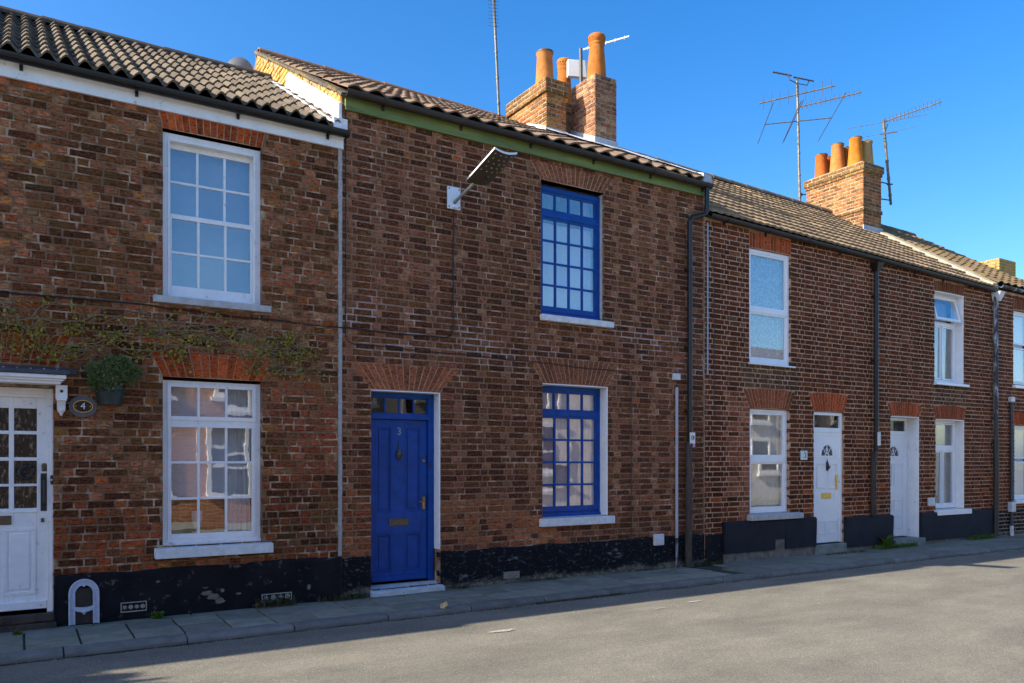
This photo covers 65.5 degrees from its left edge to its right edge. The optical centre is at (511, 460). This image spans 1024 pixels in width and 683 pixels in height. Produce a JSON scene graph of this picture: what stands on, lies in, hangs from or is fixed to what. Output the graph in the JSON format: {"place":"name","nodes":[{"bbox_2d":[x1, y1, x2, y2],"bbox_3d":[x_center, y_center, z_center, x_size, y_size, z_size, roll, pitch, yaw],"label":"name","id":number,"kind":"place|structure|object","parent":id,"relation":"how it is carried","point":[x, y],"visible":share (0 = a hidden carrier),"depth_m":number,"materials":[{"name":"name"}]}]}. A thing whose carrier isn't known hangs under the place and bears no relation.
{"place":"outdoors","nodes":[
{"label":"outdoors","id":0,"kind":"place"},
{"bbox_2d":[0,536,904,613],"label":"ground","id":1,"kind":"structure","parent":0,"point":[46,608],"depth_m":8.46,"materials":[{"name":"concrete"}]},
{"bbox_2d":[0,5,350,632],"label":"terraced house","id":2,"kind":"structure","parent":1,"relation":"on","point":[96,126],"depth_m":7.66,"materials":[{"name":"brick"}]},
{"bbox_2d":[0,397,46,611],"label":"door","id":3,"kind":"structure","parent":2,"relation":"in","point":[23,420],"depth_m":7.15,"materials":[{"name":"white paint"}]},
{"bbox_2d":[0,365,76,415],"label":"door canopy","id":4,"kind":"object","parent":2,"relation":"attached to","point":[26,376],"visible":1,"depth_m":6.99,"materials":[{"name":"white paint"}]},
{"bbox_2d":[69,396,96,416],"bbox_3d":[-3.941,-0.500,7.316,0.230,0.196,0.027,0,0,-32],"label":"house number sign","id":5,"kind":"object","parent":2,"relation":"attached to","point":[82,406],"visible":1,"depth_m":7.31,"materials":[{"name":"stone"}]},
{"bbox_2d":[83,353,143,405],"bbox_3d":[-3.675,-0.762,7.358,0.511,0.484,0.268,0,0,-32],"label":"wall planter","id":6,"kind":"object","parent":2,"relation":"attached to","point":[112,393],"visible":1,"depth_m":7.34,"materials":[{"name":"green plant"}]},
{"bbox_2d":[0,296,330,380],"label":"climbing plant","id":7,"kind":"object","parent":2,"relation":"attached to","point":[73,352],"visible":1,"depth_m":7.65,"materials":[{"name":"green plant"}]},
{"bbox_2d":[192,511,201,532],"bbox_3d":[-3.209,0.655,8.113,0.100,0.290,0.097,0,0,-32],"label":"table lamp","id":8,"kind":"object","parent":2,"relation":"on","point":[194,517],"visible":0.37,"depth_m":8.07,"materials":[{"name":"white"}]},
{"bbox_2d":[171,499,224,533],"bbox_3d":[-3.161,0.585,8.249,0.845,0.450,0.020,0,0,-32],"label":"window pane","id":9,"kind":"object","parent":2,"relation":"in","point":[213,515],"depth_m":8.21,"materials":[{"name":"clear glass"}]},
{"bbox_2d":[170,150,249,293],"bbox_3d":[-3.112,-2.380,8.163,0.829,1.560,0.007,0,0,-32],"label":"blind","id":10,"kind":"object","parent":2,"relation":"attached to","point":[183,202],"visible":0.68,"depth_m":8.17,"materials":[{"name":"fabric"}]},
{"bbox_2d":[171,387,250,497],"bbox_3d":[-3.094,-0.190,8.139,0.834,1.120,0.011,0,0,-32],"label":"blind","id":11,"kind":"object","parent":2,"relation":"attached to","point":[184,448],"visible":0.67,"depth_m":8.10,"materials":[{"name":"white fabric"}]},
{"bbox_2d":[153,132,270,312],"bbox_3d":[-3.009,-2.361,7.993,1.113,1.678,0.255,0,0,-32],"label":"window","id":12,"kind":"structure","parent":2,"relation":"in","point":[179,295],"depth_m":8.00,"materials":[{"name":"white paint"}]},
{"bbox_2d":[154,380,272,558],"bbox_3d":[-2.991,0.075,7.990,1.115,1.730,0.280,0,0,-32],"label":"window","id":13,"kind":"structure","parent":2,"relation":"in","point":[169,421],"depth_m":7.95,"materials":[{"name":"white paint"}]},
{"bbox_2d":[0,209,453,337],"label":"cable","id":14,"kind":"object","parent":2,"relation":"attached to","point":[250,317],"visible":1,"depth_m":8.14,"materials":[{"name":"black plastic"}]},
{"bbox_2d":[227,389,250,531],"bbox_3d":[-2.841,0.025,8.285,0.249,1.550,0.043,0,0,-32],"label":"curtain","id":15,"kind":"object","parent":2,"relation":"hanging from","point":[238,515],"visible":0.62,"depth_m":8.28,"materials":[{"name":"white fabric"}]},
{"bbox_2d":[254,32,713,598],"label":"terraced house","id":16,"kind":"structure","parent":1,"relation":"on","point":[442,462],"depth_m":9.79,"materials":[{"name":"brick"}]},
{"bbox_2d":[228,57,253,69],"bbox_3d":[-3.900,-5.644,11.625,0.545,0.457,0.172,0,0,6],"label":"satellite dish","id":17,"kind":"object","parent":16,"relation":"attached to","point":[241,61],"visible":0.15,"depth_m":11.57,"materials":[{"name":"grey metal"}]},
{"bbox_2d":[371,419,426,582],"bbox_3d":[-1.295,0.451,9.166,0.703,1.847,0.096,0,0,-32],"label":"door","id":18,"kind":"structure","parent":16,"relation":"in","point":[398,447],"depth_m":9.17,"materials":[{"name":"blue paint"}]},
{"bbox_2d":[447,147,516,210],"bbox_3d":[-0.352,-3.161,9.004,0.375,0.422,0.948,0,0,-32],"label":"street light","id":19,"kind":"object","parent":16,"relation":"attached to","point":[492,165],"visible":1,"depth_m":8.96,"materials":[{"name":"silver metal"}]},
{"bbox_2d":[345,111,631,540],"bbox_3d":[-0.098,-1.360,9.713,4.036,4.880,0.018,0,0,-32],"label":"cable","id":20,"kind":"object","parent":16,"relation":"attached to","point":[475,355],"visible":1,"depth_m":9.34,"materials":[{"name":"black plastic"}]},
{"bbox_2d":[488,0,505,117],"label":"tv aerial","id":21,"kind":"object","parent":16,"relation":"attached to","point":[494,15],"visible":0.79,"depth_m":13.72,"materials":[{"name":"metal"}]},
{"bbox_2d":[543,223,591,310],"bbox_3d":[0.694,-2.475,10.451,0.899,1.190,0.027,0,0,-32],"label":"curtain","id":22,"kind":"object","parent":16,"relation":"hanging from","point":[548,269],"visible":0.69,"depth_m":10.46,"materials":[{"name":"white fabric"}]},
{"bbox_2d":[542,393,593,506],"bbox_3d":[0.697,-0.120,10.483,0.959,1.640,0.029,0,0,-32],"label":"curtain","id":23,"kind":"object","parent":16,"relation":"hanging from","point":[561,455],"visible":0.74,"depth_m":10.50,"materials":[{"name":"fabric"}]},
{"bbox_2d":[540,185,613,327],"bbox_3d":[0.805,-2.633,10.356,1.147,1.743,0.245,0,0,-32],"label":"window","id":24,"kind":"structure","parent":16,"relation":"in","point":[567,315],"depth_m":10.37,"materials":[{"name":"blue paint"}]},
{"bbox_2d":[539,385,614,526],"bbox_3d":[0.790,-0.068,10.386,1.173,1.793,0.310,0,0,-32],"label":"window","id":25,"kind":"structure","parent":16,"relation":"in","point":[554,511],"depth_m":10.44,"materials":[{"name":"blue paint"}]},
{"bbox_2d":[579,202,589,230],"bbox_3d":[0.976,-3.200,10.745,0.169,0.600,0.043,0,0,-32],"label":"curtain","id":26,"kind":"object","parent":16,"relation":"hanging from","point":[586,211],"visible":0.26,"depth_m":10.74,"materials":[{"name":"white fabric"}]},
{"bbox_2d":[567,36,628,82],"bbox_3d":[1.483,-6.649,13.630,1.089,0.999,0.260,0,0,17],"label":"tv aerial","id":27,"kind":"object","parent":16,"relation":"attached to","point":[577,69],"visible":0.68,"depth_m":13.67,"materials":[{"name":"white metal"}]},
{"bbox_2d":[653,534,663,545],"bbox_3d":[2.029,1.089,11.011,0.170,0.158,0.052,0,0,-32],"label":"meter box","id":28,"kind":"object","parent":16,"relation":"attached to","point":[658,539],"visible":1,"depth_m":10.98,"materials":[{"name":"white plastic"}]},
{"bbox_2d":[672,373,680,567],"bbox_3d":[2.307,0.138,11.186,0.125,2.725,0.048,0,0,-32],"label":"conduit","id":29,"kind":"object","parent":16,"relation":"attached to","point":[676,376],"visible":1,"depth_m":11.17,"materials":[{"name":"grey plastic"}]},
{"bbox_2d":[690,432,694,446],"bbox_3d":[2.550,-0.297,11.243,0.098,0.205,0.012,0,0,-32],"label":"downpipe sticker","id":30,"kind":"object","parent":16,"relation":"attached to","point":[692,437],"visible":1,"depth_m":11.24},
{"bbox_2d":[0,543,1023,664],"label":"kerb","id":31,"kind":"structure","parent":1,"relation":"on","point":[104,647],"depth_m":7.94,"materials":[{"name":"grey concrete"}]},
{"bbox_2d":[440,601,447,608],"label":"fallen leaf","id":32,"kind":"object","parent":31,"relation":"on","point":[443,605],"visible":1,"depth_m":8.13,"materials":[{"name":"beige plant"}]},
{"bbox_2d":[618,146,884,563],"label":"terraced house","id":33,"kind":"structure","parent":1,"relation":"on","point":[812,389],"depth_m":12.60,"materials":[{"name":"brick"}]},
{"bbox_2d":[707,222,707,374],"bbox_3d":[2.834,-2.350,11.537,0.020,2.200,0.012,0,0,-32],"label":"cable trunking","id":34,"kind":"object","parent":33,"relation":"attached to","point":[707,298],"visible":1,"depth_m":11.53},
{"bbox_2d":[713,224,721,419],"bbox_3d":[3.015,-2.023,11.649,0.186,2.855,0.009,0,0,-32],"label":"cable","id":35,"kind":"object","parent":33,"relation":"attached to","point":[714,370],"visible":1,"depth_m":11.60,"materials":[{"name":"black plastic"}]},
{"bbox_2d":[751,414,778,506],"bbox_3d":[3.874,0.005,12.391,0.829,1.510,0.027,0,0,-32],"label":"curtain","id":36,"kind":"object","parent":33,"relation":"hanging from","point":[764,441],"visible":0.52,"depth_m":12.43,"materials":[{"name":"beige fabric"}]},
{"bbox_2d":[751,255,781,359],"bbox_3d":[3.913,-2.365,12.357,0.859,1.630,0.015,0,0,-32],"label":"curtain","id":37,"kind":"object","parent":33,"relation":"hanging from","point":[766,292],"visible":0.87,"depth_m":12.38,"materials":[{"name":"fabric"}]},
{"bbox_2d":[748,248,795,367],"bbox_3d":[3.979,-2.337,12.290,1.030,1.765,0.160,0,0,-32],"label":"window","id":38,"kind":"structure","parent":33,"relation":"in","point":[755,310],"depth_m":12.41,"materials":[{"name":"white plastic"}]},
{"bbox_2d":[747,409,803,520],"bbox_3d":[4.029,0.055,12.298,1.178,1.690,0.220,0,0,-32],"label":"window","id":39,"kind":"structure","parent":33,"relation":"in","point":[779,512],"depth_m":12.38,"materials":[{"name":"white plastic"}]},
{"bbox_2d":[800,451,806,459],"bbox_3d":[4.637,-0.087,12.648,0.155,0.145,0.021,0,0,-32],"label":"house number sign","id":40,"kind":"object","parent":33,"relation":"attached to","point":[803,455],"visible":1,"depth_m":12.63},
{"bbox_2d":[814,432,838,542],"bbox_3d":[5.153,0.435,13.023,0.653,1.800,0.113,0,0,-32],"label":"door","id":41,"kind":"structure","parent":33,"relation":"in","point":[826,444],"depth_m":13.03,"materials":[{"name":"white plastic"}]},
{"bbox_2d":[725,136,1005,545],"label":"terraced house","id":42,"kind":"structure","parent":1,"relation":"on","point":[918,401],"depth_m":15.03,"materials":[{"name":"brick"}]},
{"bbox_2d":[757,71,861,200],"bbox_3d":[6.900,-7.187,18.573,2.044,3.576,2.716,0,0,5],"label":"tv aerial","id":43,"kind":"object","parent":42,"relation":"attached to","point":[797,94],"visible":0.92,"depth_m":18.63,"materials":[{"name":"metal"}]},
{"bbox_2d":[848,98,941,204],"bbox_3d":[8.624,-6.820,17.897,1.894,1.930,0.719,0,0,34],"label":"tv aerial","id":44,"kind":"object","parent":42,"relation":"attached to","point":[884,127],"visible":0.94,"depth_m":18.07,"materials":[{"name":"metal"}]},
{"bbox_2d":[890,435,904,536],"bbox_3d":[6.828,0.450,14.304,0.729,1.820,0.065,0,0,-32],"label":"door","id":45,"kind":"structure","parent":42,"relation":"in","point":[897,442],"depth_m":14.37,"materials":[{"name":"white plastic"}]},
{"bbox_2d":[927,497,934,505],"bbox_3d":[7.632,0.747,14.491,0.179,0.155,0.052,0,0,-32],"label":"meter box","id":46,"kind":"object","parent":42,"relation":"attached to","point":[931,501],"visible":1,"depth_m":14.46,"materials":[{"name":"white plastic"}]},
{"bbox_2d":[934,303,945,378],"bbox_3d":[8.027,-2.250,15.124,0.809,1.500,0.023,0,0,-32],"label":"curtain","id":47,"kind":"object","parent":42,"relation":"hanging from","point":[941,310],"visible":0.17,"depth_m":15.23,"materials":[{"name":"fabric"}]},
{"bbox_2d":[936,425,946,502],"bbox_3d":[8.237,0.075,15.279,0.329,1.550,0.031,0,0,-32],"label":"curtain","id":48,"kind":"object","parent":42,"relation":"hanging from","point":[940,434],"visible":0.46,"depth_m":15.30,"materials":[{"name":"fabric"}]},
{"bbox_2d":[933,294,969,386],"bbox_3d":[8.149,-2.258,14.931,1.098,1.725,0.266,0,0,-32],"label":"window","id":49,"kind":"structure","parent":42,"relation":"in","point":[940,326],"depth_m":14.98,"materials":[{"name":"white plastic"}]},
{"bbox_2d":[934,420,971,515],"bbox_3d":[8.173,0.119,14.946,1.121,1.762,0.305,0,0,-32],"label":"window","id":50,"kind":"structure","parent":42,"relation":"in","point":[948,510],"depth_m":15.02,"materials":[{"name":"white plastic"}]},
{"bbox_2d":[881,224,1023,536],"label":"terraced house","id":51,"kind":"structure","parent":1,"relation":"on","point":[1010,304],"depth_m":16.02,"materials":[{"name":"brick"}]},
{"bbox_2d":[1008,397,1015,535],"bbox_3d":[10.011,0.110,15.948,0.160,2.780,0.088,0,0,-32],"label":"drainpipe","id":52,"kind":"object","parent":51,"relation":"attached to","point":[1011,506],"visible":1,"depth_m":15.93,"materials":[{"name":"black metal"}]},
{"bbox_2d":[1013,316,1022,381],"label":"curtain","id":53,"kind":"object","parent":51,"relation":"hanging from","point":[1017,354],"visible":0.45,"depth_m":16.62,"materials":[{"name":"white fabric"}]},
{"bbox_2d":[1012,311,1023,388],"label":"window","id":54,"kind":"structure","parent":51,"relation":"in","point":[1020,384],"depth_m":16.33,"materials":[{"name":"white plastic"}]},
{"bbox_2d":[1013,426,1023,503],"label":"window","id":55,"kind":"structure","parent":51,"relation":"in","point":[1019,499],"depth_m":16.33,"materials":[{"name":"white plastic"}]},
{"bbox_2d":[1014,430,1023,494],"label":"curtain","id":56,"kind":"object","parent":51,"relation":"hanging from","point":[1018,467],"visible":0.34,"depth_m":16.68,"materials":[{"name":"white fabric"}]},
{"bbox_2d":[980,258,1015,276],"bbox_3d":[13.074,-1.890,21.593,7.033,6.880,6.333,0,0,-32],"label":"chimney","id":57,"kind":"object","parent":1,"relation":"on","point":[1005,265],"depth_m":21.10,"materials":[{"name":"brick"}]},
{"bbox_2d":[0,548,1023,682],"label":"road","id":58,"kind":"structure","parent":0,"point":[868,626],"depth_m":6.72,"materials":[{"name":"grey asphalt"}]},
{"bbox_2d":[537,593,621,603],"bbox_3d":[0.775,1.545,8.983,1.208,0.025,0.060,0,0,-32],"label":"moss","id":59,"kind":"object","parent":58,"relation":"on","point":[578,597],"visible":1,"depth_m":8.94,"materials":[{"name":"green plant"}]},
{"bbox_2d":[0,535,1023,652],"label":"pavement","id":60,"kind":"structure","parent":0,"point":[62,636],"depth_m":8.55,"materials":[{"name":"grey concrete"}]},
{"bbox_2d":[12,629,22,634],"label":"weed","id":61,"kind":"object","parent":60,"relation":"on","point":[16,632],"visible":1,"depth_m":6.86,"materials":[{"name":"green plant"}]},
{"bbox_2d":[68,579,98,625],"bbox_3d":[-3.924,1.288,7.302,0.248,0.407,0.060,0,0,-32],"label":"cast iron surround","id":62,"kind":"object","parent":60,"relation":"on","point":[83,605],"visible":1,"depth_m":7.31,"materials":[{"name":"white metal"}]},
{"bbox_2d":[149,611,165,618],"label":"weed","id":63,"kind":"object","parent":60,"relation":"on","point":[156,615],"visible":1,"depth_m":7.56,"materials":[{"name":"green plant"}]},
{"bbox_2d":[247,595,295,608],"bbox_3d":[-2.466,1.440,8.194,0.537,0.119,0.284,0,0,-32],"label":"weed","id":64,"kind":"object","parent":60,"relation":"on","point":[288,601],"visible":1,"depth_m":8.18,"materials":[{"name":"green plant"}]},
{"bbox_2d":[315,592,367,601],"bbox_3d":[-1.831,1.462,8.573,0.625,0.076,0.211,0,0,-32],"label":"weed","id":65,"kind":"object","parent":60,"relation":"on","point":[346,597],"visible":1,"depth_m":8.58,"materials":[{"name":"green plant"}]},
{"bbox_2d":[451,585,468,588],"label":"weed","id":66,"kind":"object","parent":60,"relation":"on","point":[463,587],"visible":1,"depth_m":9.34,"materials":[{"name":"green plant"}]},
{"bbox_2d":[524,577,562,582],"bbox_3d":[0.378,1.479,9.991,0.598,0.042,0.160,0,0,-32],"label":"weed","id":67,"kind":"object","parent":60,"relation":"on","point":[554,578],"visible":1,"depth_m":9.96,"materials":[{"name":"green plant"}]},
{"bbox_2d":[636,567,658,571],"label":"weed","id":68,"kind":"object","parent":60,"relation":"on","point":[647,569],"visible":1,"depth_m":10.89,"materials":[{"name":"green plant"}]},
{"bbox_2d":[696,560,723,565],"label":"weed","id":69,"kind":"object","parent":60,"relation":"on","point":[712,562],"visible":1,"depth_m":11.47,"materials":[{"name":"green plant"}]},
{"bbox_2d":[825,550,863,554],"bbox_3d":[5.399,1.483,12.902,1.033,0.034,0.145,0,0,-32],"label":"weed","id":70,"kind":"object","parent":60,"relation":"on","point":[844,552],"visible":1,"depth_m":12.86,"materials":[{"name":"green plant"}]},
{"bbox_2d":[878,533,894,547],"bbox_3d":[6.418,1.367,13.648,0.445,0.267,0.409,0,0,28],"label":"weed","id":71,"kind":"object","parent":60,"relation":"on","point":[888,541],"visible":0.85,"depth_m":13.62,"materials":[{"name":"green plant"}]},
{"bbox_2d":[873,542,917,549],"bbox_3d":[6.636,1.457,13.765,1.199,0.086,0.250,0,0,-32],"label":"weed","id":72,"kind":"object","parent":60,"relation":"on","point":[903,545],"visible":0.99,"depth_m":13.70,"materials":[{"name":"green plant"}]},
{"bbox_2d":[967,534,995,539],"bbox_3d":[8.989,1.448,15.270,0.972,0.104,0.270,0,0,-32],"label":"weed","id":73,"kind":"object","parent":60,"relation":"on","point":[979,537],"visible":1,"depth_m":15.20,"materials":[{"name":"green plant"}]},
{"bbox_2d":[0,0,1023,279],"label":"sky","id":74,"kind":"structure","parent":0,"point":[692,77],"materials":[{"name":"blue"}]}
]}

